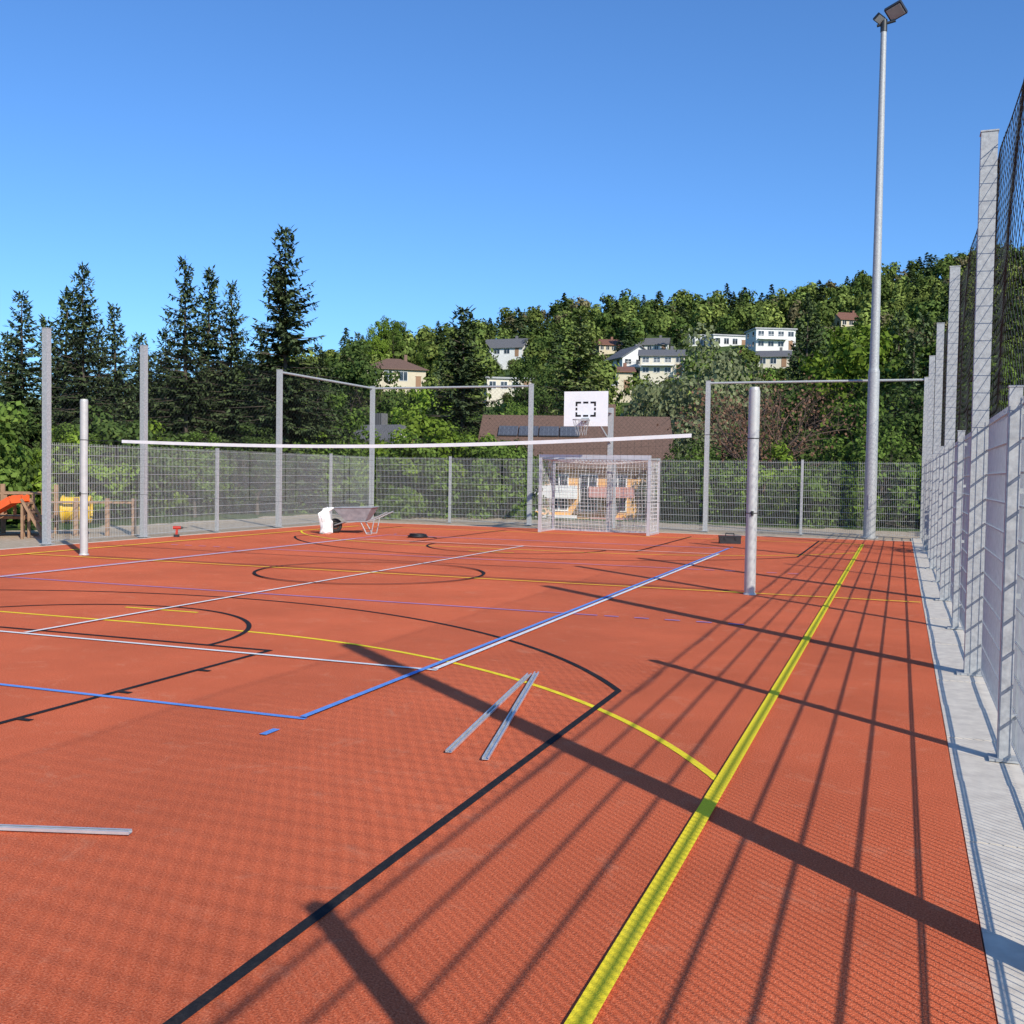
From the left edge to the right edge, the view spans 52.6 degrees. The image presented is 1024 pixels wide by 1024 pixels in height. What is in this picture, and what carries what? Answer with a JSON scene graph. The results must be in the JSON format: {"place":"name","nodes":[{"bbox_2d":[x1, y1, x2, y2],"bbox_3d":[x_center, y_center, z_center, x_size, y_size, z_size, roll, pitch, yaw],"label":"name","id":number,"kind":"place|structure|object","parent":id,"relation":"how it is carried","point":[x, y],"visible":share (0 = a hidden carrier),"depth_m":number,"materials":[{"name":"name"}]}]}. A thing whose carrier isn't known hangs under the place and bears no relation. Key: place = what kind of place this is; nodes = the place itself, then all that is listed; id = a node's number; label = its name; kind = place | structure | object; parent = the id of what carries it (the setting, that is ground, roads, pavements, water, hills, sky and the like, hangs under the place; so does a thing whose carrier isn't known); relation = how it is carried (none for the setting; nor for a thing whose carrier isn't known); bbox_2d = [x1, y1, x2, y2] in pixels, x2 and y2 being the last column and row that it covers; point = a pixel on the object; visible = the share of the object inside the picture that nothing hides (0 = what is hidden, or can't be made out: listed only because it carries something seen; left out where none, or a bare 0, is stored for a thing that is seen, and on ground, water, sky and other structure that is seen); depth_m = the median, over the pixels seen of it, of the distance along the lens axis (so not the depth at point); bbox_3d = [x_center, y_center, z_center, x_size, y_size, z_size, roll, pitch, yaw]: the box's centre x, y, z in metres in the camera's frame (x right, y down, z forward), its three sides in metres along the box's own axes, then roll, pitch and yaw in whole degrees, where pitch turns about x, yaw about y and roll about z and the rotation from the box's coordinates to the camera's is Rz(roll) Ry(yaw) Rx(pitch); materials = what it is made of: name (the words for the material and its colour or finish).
{"place":"outdoors","nodes":[
{"label":"outdoors","id":0,"kind":"place"},
{"bbox_2d":[0,275,1023,1011],"bbox_3d":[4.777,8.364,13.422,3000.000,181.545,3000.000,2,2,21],"label":"ground","id":1,"kind":"structure","parent":0,"point":[10,537],"depth_m":32.34,"materials":[{"name":"green plant"}]},
{"bbox_2d":[0,440,22,476],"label":"shrub","id":2,"kind":"object","parent":1,"relation":"on","point":[5,461],"visible":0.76,"depth_m":26.31,"materials":[{"name":"green plant"}]},
{"bbox_2d":[0,401,53,528],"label":"shrub","id":3,"kind":"object","parent":1,"relation":"on","point":[18,476],"visible":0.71,"depth_m":26.51,"materials":[{"name":"green plant"}]},
{"bbox_2d":[0,495,53,538],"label":"playground slide","id":4,"kind":"object","parent":1,"relation":"on","point":[7,503],"visible":0.86,"depth_m":23.22,"materials":[{"name":"orange plastic"}]},
{"bbox_2d":[0,290,59,523],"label":"spruce tree","id":5,"kind":"object","parent":1,"relation":"on","point":[18,385],"visible":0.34,"depth_m":32.62,"materials":[{"name":"green plant"}]},
{"bbox_2d":[0,404,69,522],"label":"broadleaf tree","id":6,"kind":"object","parent":1,"relation":"on","point":[18,428],"visible":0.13,"depth_m":31.79,"materials":[{"name":"green plant"}]},
{"bbox_2d":[24,314,66,410],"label":"spruce tree","id":7,"kind":"object","parent":1,"relation":"on","point":[43,321],"visible":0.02,"depth_m":45.77,"materials":[{"name":"green plant"}]},
{"bbox_2d":[0,484,135,535],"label":"playground tower","id":8,"kind":"structure","parent":1,"relation":"on","point":[4,515],"depth_m":24.76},
{"bbox_2d":[36,285,100,428],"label":"spruce tree","id":9,"kind":"object","parent":1,"relation":"on","point":[62,326],"visible":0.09,"depth_m":39.56,"materials":[{"name":"green plant"}]},
{"bbox_2d":[27,422,131,513],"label":"broadleaf tree","id":10,"kind":"object","parent":1,"relation":"on","point":[75,473],"visible":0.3,"depth_m":30.51,"materials":[{"name":"green plant"}]},
{"bbox_2d":[20,429,139,523],"bbox_3d":[-12.751,-0.856,30.228,3.700,3.082,2.765,0,2,-20],"label":"shrub","id":11,"kind":"object","parent":1,"relation":"on","point":[120,471],"visible":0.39,"depth_m":29.92,"materials":[{"name":"green plant"}]},
{"bbox_2d":[38,262,131,519],"bbox_3d":[-14.858,-3.866,36.109,3.751,9.499,4.335,-1,3,-42],"label":"spruce tree","id":12,"kind":"object","parent":1,"relation":"on","point":[67,365],"visible":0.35,"depth_m":35.58,"materials":[{"name":"green plant"}]},
{"bbox_2d":[22,405,193,518],"bbox_3d":[-12.805,-1.363,33.241,5.720,4.137,4.607,-1,3,-41],"label":"shrub","id":13,"kind":"object","parent":1,"relation":"on","point":[109,431],"visible":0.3,"depth_m":32.93,"materials":[{"name":"green plant"}]},
{"bbox_2d":[92,301,157,518],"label":"spruce tree","id":14,"kind":"object","parent":1,"relation":"on","point":[117,341],"visible":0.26,"depth_m":37.62,"materials":[{"name":"green plant"}]},
{"bbox_2d":[119,332,167,513],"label":"spruce tree","id":15,"kind":"object","parent":1,"relation":"on","point":[137,347],"visible":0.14,"depth_m":41.98,"materials":[{"name":"green plant"}]},
{"bbox_2d":[101,417,189,517],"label":"broadleaf tree","id":16,"kind":"object","parent":1,"relation":"on","point":[160,446],"visible":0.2,"depth_m":33.46,"materials":[{"name":"green plant"}]},
{"bbox_2d":[130,327,181,430],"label":"spruce tree","id":17,"kind":"object","parent":1,"relation":"on","point":[165,350],"visible":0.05,"depth_m":49.74,"materials":[{"name":"green plant"}]},
{"bbox_2d":[148,419,213,515],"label":"shrub","id":18,"kind":"object","parent":1,"relation":"on","point":[184,502],"visible":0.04,"depth_m":40.19,"materials":[{"name":"green plant"}]},
{"bbox_2d":[148,255,231,515],"bbox_3d":[-13.311,-4.665,41.730,4.344,11.071,3.826,0,2,-16],"label":"spruce tree","id":19,"kind":"object","parent":1,"relation":"on","point":[184,351],"visible":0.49,"depth_m":41.28,"materials":[{"name":"green plant"}]},
{"bbox_2d":[158,431,236,516],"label":"broadleaf tree","id":20,"kind":"object","parent":1,"relation":"on","point":[189,473],"visible":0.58,"depth_m":34.84,"materials":[{"name":"green plant"}]},
{"bbox_2d":[173,265,237,514],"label":"spruce tree","id":21,"kind":"object","parent":1,"relation":"on","point":[208,307],"visible":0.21,"depth_m":44.35,"materials":[{"name":"green plant"}]},
{"bbox_2d":[38,327,375,545],"bbox_3d":[-7.146,-1.710,27.948,0.264,4.552,14.250,2,2,21],"label":"fence","id":22,"kind":"object","parent":1,"relation":"on","point":[273,511],"visible":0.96,"depth_m":25.48,"materials":[{"name":"metal"}]},
{"bbox_2d":[190,280,263,513],"bbox_3d":[-11.850,-4.460,42.909,4.483,10.205,3.776,1,2,4],"label":"spruce tree","id":23,"kind":"object","parent":1,"relation":"on","point":[232,350],"visible":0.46,"depth_m":42.45,"materials":[{"name":"green plant"}]},
{"bbox_2d":[230,352,273,512],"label":"spruce tree","id":24,"kind":"object","parent":1,"relation":"on","point":[249,378],"visible":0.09,"depth_m":43.80,"materials":[{"name":"green plant"}]},
{"bbox_2d":[214,422,301,514],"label":"broadleaf tree","id":25,"kind":"object","parent":1,"relation":"on","point":[268,462],"visible":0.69,"depth_m":37.54,"materials":[{"name":"green plant"}]},
{"bbox_2d":[219,224,363,513],"bbox_3d":[-8.509,-5.392,41.032,6.048,12.000,5.723,1,2,-7],"label":"spruce tree","id":26,"kind":"object","parent":1,"relation":"on","point":[287,343],"visible":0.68,"depth_m":40.58,"materials":[{"name":"green plant"}]},
{"bbox_2d":[242,436,350,512],"bbox_3d":[-8.401,-1.309,41.301,4.185,3.476,3.757,2,2,4],"label":"shrub","id":27,"kind":"object","parent":1,"relation":"on","point":[291,490],"visible":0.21,"depth_m":40.56,"materials":[{"name":"green plant"}]},
{"bbox_2d":[298,342,346,444],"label":"spruce tree","id":28,"kind":"object","parent":1,"relation":"on","point":[319,367],"visible":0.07,"depth_m":49.86,"materials":[{"name":"green plant"}]},
{"bbox_2d":[300,434,368,506],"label":"shrub","id":29,"kind":"object","parent":1,"relation":"on","point":[341,454],"visible":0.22,"depth_m":41.95,"materials":[{"name":"green plant"}]},
{"bbox_2d":[296,392,382,461],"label":"broadleaf tree","id":30,"kind":"object","parent":1,"relation":"on","point":[342,399],"visible":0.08,"depth_m":57.42,"materials":[{"name":"green plant"}]},
{"bbox_2d":[302,337,406,433],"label":"broadleaf tree","id":31,"kind":"object","parent":1,"relation":"on","point":[357,372],"visible":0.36,"depth_m":107.98,"materials":[{"name":"green plant"}]},
{"bbox_2d":[363,320,393,364],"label":"tree","id":32,"kind":"object","parent":1,"relation":"on","point":[377,341],"visible":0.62,"depth_m":219.91,"materials":[{"name":"green plant"}]},
{"bbox_2d":[353,413,413,454],"bbox_3d":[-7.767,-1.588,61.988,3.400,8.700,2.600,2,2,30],"label":"roof","id":33,"kind":"object","parent":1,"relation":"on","point":[382,418],"visible":0.09,"depth_m":61.41,"materials":[{"name":"grey tile"}]},
{"bbox_2d":[349,394,433,443],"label":"broadleaf tree","id":34,"kind":"object","parent":1,"relation":"on","point":[403,408],"visible":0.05,"depth_m":66.00,"materials":[{"name":"green plant"}]},
{"bbox_2d":[372,316,415,358],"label":"birch tree","id":35,"kind":"object","parent":1,"relation":"on","point":[395,332],"visible":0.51,"depth_m":223.40,"materials":[{"name":"green plant"}]},
{"bbox_2d":[367,369,425,394],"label":"walls","id":36,"kind":"structure","parent":1,"relation":"on","point":[411,381],"depth_m":198.32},
{"bbox_2d":[371,355,428,371],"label":"roof","id":37,"kind":"structure","parent":36,"relation":"on","point":[398,364],"depth_m":199.14,"materials":[{"name":"brown tile"}]},
{"bbox_2d":[347,427,454,516],"bbox_3d":[-3.979,-1.244,37.986,4.465,3.696,3.322,2,2,20],"label":"shrub","id":38,"kind":"object","parent":1,"relation":"on","point":[413,468],"visible":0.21,"depth_m":37.18,"materials":[{"name":"green plant"}]},
{"bbox_2d":[357,431,462,519],"bbox_3d":[-3.772,-1.136,37.101,3.920,3.489,3.173,-1,3,-36],"label":"shrub","id":39,"kind":"object","parent":1,"relation":"on","point":[405,483],"visible":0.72,"depth_m":36.52,"materials":[{"name":"green plant"}]},
{"bbox_2d":[388,386,454,433],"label":"broadleaf tree","id":40,"kind":"object","parent":1,"relation":"on","point":[420,394],"visible":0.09,"depth_m":74.34,"materials":[{"name":"green plant"}]},
{"bbox_2d":[375,406,472,516],"bbox_3d":[-3.117,-1.634,38.782,4.166,4.632,5.548,1,2,-3],"label":"shrub","id":41,"kind":"object","parent":1,"relation":"on","point":[430,425],"visible":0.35,"depth_m":38.33,"materials":[{"name":"green plant"}]},
{"bbox_2d":[419,304,502,443],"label":"spruce tree","id":42,"kind":"object","parent":1,"relation":"on","point":[458,366],"visible":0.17,"depth_m":61.38,"materials":[{"name":"green plant"}]},
{"bbox_2d":[423,434,520,517],"bbox_3d":[-1.423,-1.174,39.209,3.914,3.487,3.175,0,2,-11],"label":"shrub","id":43,"kind":"object","parent":1,"relation":"on","point":[474,457],"visible":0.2,"depth_m":38.19,"materials":[{"name":"green plant"}]},
{"bbox_2d":[0,522,996,1023],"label":"sports court","id":44,"kind":"object","parent":1,"relation":"on","point":[822,876],"visible":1,"depth_m":5.29,"materials":[{"name":"red rubber"}]},
{"bbox_2d":[0,824,131,834],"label":"aluminium profile","id":45,"kind":"object","parent":44,"relation":"on","point":[64,829],"visible":1,"depth_m":4.52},
{"bbox_2d":[79,399,88,554],"bbox_3d":[-7.810,-0.633,18.892,0.180,2.840,0.188,2,2,21],"label":"volleyball post","id":46,"kind":"object","parent":44,"relation":"on","point":[83,493],"visible":0.98,"depth_m":18.84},
{"bbox_2d":[95,432,747,504],"bbox_3d":[-2.258,-0.689,16.528,11.921,1.148,0.024,2,2,23],"label":"volleyball net","id":47,"kind":"object","parent":46,"relation":"attached to","point":[634,438],"visible":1,"depth_m":16.09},
{"bbox_2d":[318,507,333,533],"bbox_3d":[-4.761,0.212,26.530,0.399,0.690,0.283,1,2,-2],"label":"white bag","id":48,"kind":"object","parent":44,"relation":"on","point":[325,521],"visible":1,"depth_m":26.43,"materials":[{"name":"plastic"}]},
{"bbox_2d":[331,506,392,533],"bbox_3d":[-3.966,0.213,26.878,1.667,0.717,0.688,1,2,9],"label":"wheelbarrow","id":49,"kind":"object","parent":44,"relation":"on","point":[358,514],"visible":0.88,"depth_m":26.65,"materials":[{"name":"metal"}]},
{"bbox_2d":[0,526,913,1023],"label":"court markings","id":50,"kind":"object","parent":44,"relation":"on","point":[598,990],"visible":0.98,"depth_m":6.27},
{"bbox_2d":[0,522,918,549],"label":"court kerb","id":51,"kind":"structure","parent":44,"relation":"on","point":[376,522],"depth_m":27.44,"materials":[{"name":"concrete"}]},
{"bbox_2d":[445,673,531,752],"bbox_3d":[-0.111,1.325,7.070,0.038,0.014,2.386,1,2,12],"label":"aluminium profile","id":52,"kind":"object","parent":44,"relation":"on","point":[458,741],"visible":1,"depth_m":6.76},
{"bbox_2d":[482,671,538,759],"bbox_3d":[0.024,1.322,6.987,0.039,0.021,2.480,1,2,8],"label":"aluminium profile","id":53,"kind":"object","parent":44,"relation":"on","point":[489,751],"visible":1,"depth_m":6.66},
{"bbox_2d":[564,391,613,529],"bbox_3d":[2.301,-1.287,28.444,1.200,3.870,3.371,2,2,21],"label":"basketball hoop","id":54,"kind":"object","parent":44,"relation":"on","point":[586,408],"visible":0.99,"depth_m":27.46,"materials":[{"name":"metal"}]},
{"bbox_2d":[538,454,660,535],"bbox_3d":[2.436,-0.495,28.867,3.160,2.161,1.250,2,2,21],"label":"handball goal","id":55,"kind":"object","parent":44,"relation":"on","point":[627,459],"visible":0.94,"depth_m":28.91,"materials":[{"name":"metal"}]},
{"bbox_2d":[743,387,759,594],"bbox_3d":[3.288,-0.285,14.183,0.180,2.840,0.188,2,2,21],"label":"volleyball post","id":56,"kind":"object","parent":44,"relation":"on","point":[752,492],"visible":1,"depth_m":14.13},
{"bbox_2d":[455,435,542,519],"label":"shrub","id":57,"kind":"object","parent":1,"relation":"on","point":[501,454],"visible":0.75,"depth_m":37.37,"materials":[{"name":"green plant"}]},
{"bbox_2d":[483,378,530,406],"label":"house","id":58,"kind":"structure","parent":1,"relation":"on","point":[497,393],"depth_m":181.63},
{"bbox_2d":[490,341,528,369],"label":"walls","id":59,"kind":"structure","parent":1,"relation":"on","point":[503,359],"depth_m":256.75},
{"bbox_2d":[485,336,529,348],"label":"roof","id":60,"kind":"structure","parent":59,"relation":"on","point":[516,342],"depth_m":258.25,"materials":[{"name":"grey tile"}]},
{"bbox_2d":[3,242,1023,426],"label":"distant forest","id":61,"kind":"object","parent":1,"relation":"on","point":[625,319],"visible":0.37,"depth_m":277.38,"materials":[{"name":"green plant"}]},
{"bbox_2d":[471,438,557,518],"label":"shrub","id":62,"kind":"object","parent":1,"relation":"on","point":[545,462],"visible":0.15,"depth_m":38.97,"materials":[{"name":"green plant"}]},
{"bbox_2d":[504,336,569,414],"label":"broadleaf tree","id":63,"kind":"object","parent":1,"relation":"on","point":[526,372],"visible":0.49,"depth_m":128.24,"materials":[{"name":"green plant"}]},
{"bbox_2d":[541,309,612,415],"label":"larch tree","id":64,"kind":"object","parent":1,"relation":"on","point":[571,368],"visible":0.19,"depth_m":93.95,"materials":[{"name":"green plant"}]},
{"bbox_2d":[512,469,661,520],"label":"walls","id":65,"kind":"structure","parent":1,"relation":"on","point":[601,506],"depth_m":55.64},
{"bbox_2d":[477,404,673,469],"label":"roof","id":66,"kind":"structure","parent":65,"relation":"on","point":[625,431],"depth_m":57.71,"materials":[{"name":"brown tile"}]},
{"bbox_2d":[498,426,578,436],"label":"solar panels","id":67,"kind":"object","parent":66,"relation":"on","point":[547,431],"visible":0.9,"depth_m":58.08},
{"bbox_2d":[536,474,626,511],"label":"windows","id":68,"kind":"structure","parent":65,"relation":"attached to","point":[583,502],"depth_m":55.69,"materials":[{"name":"clear glass"}]},
{"bbox_2d":[589,487,634,519],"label":"balconies","id":69,"kind":"object","parent":65,"relation":"attached to","point":[603,490],"visible":0.37,"depth_m":54.90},
{"bbox_2d":[375,379,923,536],"bbox_3d":[3.388,-1.676,31.601,17.000,4.552,0.264,2,2,21],"label":"fence","id":70,"kind":"object","parent":1,"relation":"on","point":[529,502],"visible":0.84,"depth_m":31.11,"materials":[{"name":"metal"}]},
{"bbox_2d":[640,356,684,383],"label":"walls","id":71,"kind":"structure","parent":1,"relation":"on","point":[661,373],"depth_m":200.21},
{"bbox_2d":[638,346,687,360],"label":"roof","id":72,"kind":"structure","parent":71,"relation":"on","point":[671,352],"depth_m":201.35,"materials":[{"name":"grey tile"}]},
{"bbox_2d":[640,436,703,521],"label":"broadleaf tree","id":73,"kind":"object","parent":1,"relation":"on","point":[665,465],"visible":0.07,"depth_m":53.53,"materials":[{"name":"green plant"}]},
{"bbox_2d":[644,467,699,520],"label":"shrub","id":74,"kind":"object","parent":1,"relation":"on","point":[669,508],"visible":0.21,"depth_m":40.37,"materials":[{"name":"green plant"}]},
{"bbox_2d":[655,450,717,522],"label":"shrub","id":75,"kind":"object","parent":1,"relation":"on","point":[669,477],"visible":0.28,"depth_m":40.06,"materials":[{"name":"green plant"}]},
{"bbox_2d":[620,322,785,472],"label":"willow tree","id":76,"kind":"object","parent":1,"relation":"on","point":[677,395],"visible":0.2,"depth_m":72.92,"materials":[{"name":"green plant"}]},
{"bbox_2d":[673,447,746,523],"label":"shrub","id":77,"kind":"object","parent":1,"relation":"on","point":[691,515],"visible":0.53,"depth_m":37.77,"materials":[{"name":"green plant"}]},
{"bbox_2d":[691,421,774,523],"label":"broadleaf tree","id":78,"kind":"object","parent":1,"relation":"on","point":[712,449],"visible":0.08,"depth_m":49.67,"materials":[{"name":"green plant"}]},
{"bbox_2d":[690,364,795,455],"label":"broadleaf tree","id":79,"kind":"object","parent":1,"relation":"on","point":[772,372],"visible":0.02,"depth_m":79.37,"materials":[{"name":"green plant"}]},
{"bbox_2d":[711,463,794,524],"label":"shrub","id":80,"kind":"object","parent":1,"relation":"on","point":[740,507],"visible":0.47,"depth_m":36.28,"materials":[{"name":"green plant"}]},
{"bbox_2d":[657,345,865,523],"bbox_3d":[9.194,-2.592,38.898,7.382,7.752,7.154,3,3,38],"label":"copper leaved tree","id":81,"kind":"object","parent":1,"relation":"on","point":[734,453],"visible":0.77,"depth_m":38.64,"materials":[{"name":"brown plant"}]},
{"bbox_2d":[745,329,795,351],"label":"walls","id":82,"kind":"structure","parent":1,"relation":"on","point":[755,340],"depth_m":241.72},
{"bbox_2d":[726,440,827,523],"bbox_3d":[9.834,-0.856,37.940,4.234,3.522,3.157,2,2,27],"label":"shrub","id":83,"kind":"object","parent":1,"relation":"on","point":[783,456],"visible":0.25,"depth_m":37.47,"materials":[{"name":"green plant"}]},
{"bbox_2d":[735,387,830,525],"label":"broadleaf tree","id":84,"kind":"object","parent":1,"relation":"on","point":[809,450],"visible":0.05,"depth_m":53.87,"materials":[{"name":"green plant"}]},
{"bbox_2d":[766,468,837,527],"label":"shrub","id":85,"kind":"object","parent":1,"relation":"on","point":[813,494],"visible":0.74,"depth_m":34.96,"materials":[{"name":"green plant"}]},
{"bbox_2d":[777,292,829,521],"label":"spruce tree","id":86,"kind":"object","parent":1,"relation":"on","point":[809,346],"visible":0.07,"depth_m":84.56,"materials":[{"name":"green plant"}]},
{"bbox_2d":[804,473,863,526],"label":"shrub","id":87,"kind":"object","parent":1,"relation":"on","point":[831,499],"visible":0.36,"depth_m":35.19,"materials":[{"name":"green plant"}]},
{"bbox_2d":[794,455,884,527],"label":"shrub","id":88,"kind":"object","parent":1,"relation":"on","point":[838,479],"visible":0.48,"depth_m":35.21,"materials":[{"name":"green plant"}]},
{"bbox_2d":[765,324,916,526],"bbox_3d":[21.501,-4.153,65.771,11.487,15.667,11.176,-3,4,-40],"label":"broadleaf tree","id":89,"kind":"object","parent":1,"relation":"on","point":[846,369],"visible":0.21,"depth_m":64.94,"materials":[{"name":"green plant"}]},
{"bbox_2d":[769,344,917,458],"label":"broadleaf tree","id":90,"kind":"object","parent":1,"relation":"on","point":[854,392],"visible":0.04,"depth_m":70.93,"materials":[{"name":"green plant"}]},
{"bbox_2d":[809,398,921,528],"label":"broadleaf tree","id":91,"kind":"object","parent":1,"relation":"on","point":[837,456],"visible":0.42,"depth_m":47.43,"materials":[{"name":"green plant"}]},
{"bbox_2d":[860,0,907,538],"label":"floodlight mast","id":92,"kind":"object","parent":1,"relation":"on","point":[895,10],"visible":0.94,"depth_m":28.40,"materials":[{"name":"metal"}]},
{"bbox_2d":[879,308,914,527],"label":"spruce tree","id":93,"kind":"object","parent":1,"relation":"on","point":[897,346],"visible":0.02,"depth_m":65.89,"materials":[{"name":"green plant"}]},
{"bbox_2d":[837,382,969,528],"bbox_3d":[19.436,-1.310,49.945,6.368,10.037,7.862,0,3,-28],"label":"broadleaf tree","id":94,"kind":"object","parent":1,"relation":"on","point":[915,419],"visible":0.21,"depth_m":49.42,"materials":[{"name":"green plant"}]},
{"bbox_2d":[880,333,928,527],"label":"spruce tree","id":95,"kind":"object","parent":1,"relation":"on","point":[909,361],"visible":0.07,"depth_m":57.46,"materials":[{"name":"green plant"}]},
{"bbox_2d":[907,308,936,407],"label":"spruce tree","id":96,"kind":"object","parent":1,"relation":"on","point":[925,322],"visible":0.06,"depth_m":74.41,"materials":[{"name":"green plant"}]},
{"bbox_2d":[835,328,1011,499],"bbox_3d":[24.111,-3.464,59.635,11.201,14.490,11.609,0,2,-15],"label":"broadleaf tree","id":97,"kind":"object","parent":1,"relation":"on","point":[891,372],"visible":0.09,"depth_m":59.31,"materials":[{"name":"green plant"}]},
{"bbox_2d":[908,356,1023,419],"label":"broadleaf tree","id":98,"kind":"object","parent":1,"relation":"on","point":[1010,379],"visible":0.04,"depth_m":57.76,"materials":[{"name":"green plant"}]},
{"bbox_2d":[911,538,1023,1023],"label":"concrete edging","id":99,"kind":"object","parent":1,"relation":"on","point":[990,797],"visible":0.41,"depth_m":5.18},
{"bbox_2d":[917,80,1023,772],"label":"fence","id":100,"kind":"object","parent":99,"relation":"on","point":[972,513],"visible":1,"depth_m":8.46,"materials":[{"name":"metal"}]},
{"bbox_2d":[0,0,1023,397],"label":"sky","id":101,"kind":"structure","parent":0,"point":[426,158],"materials":[{"name":"blue"}]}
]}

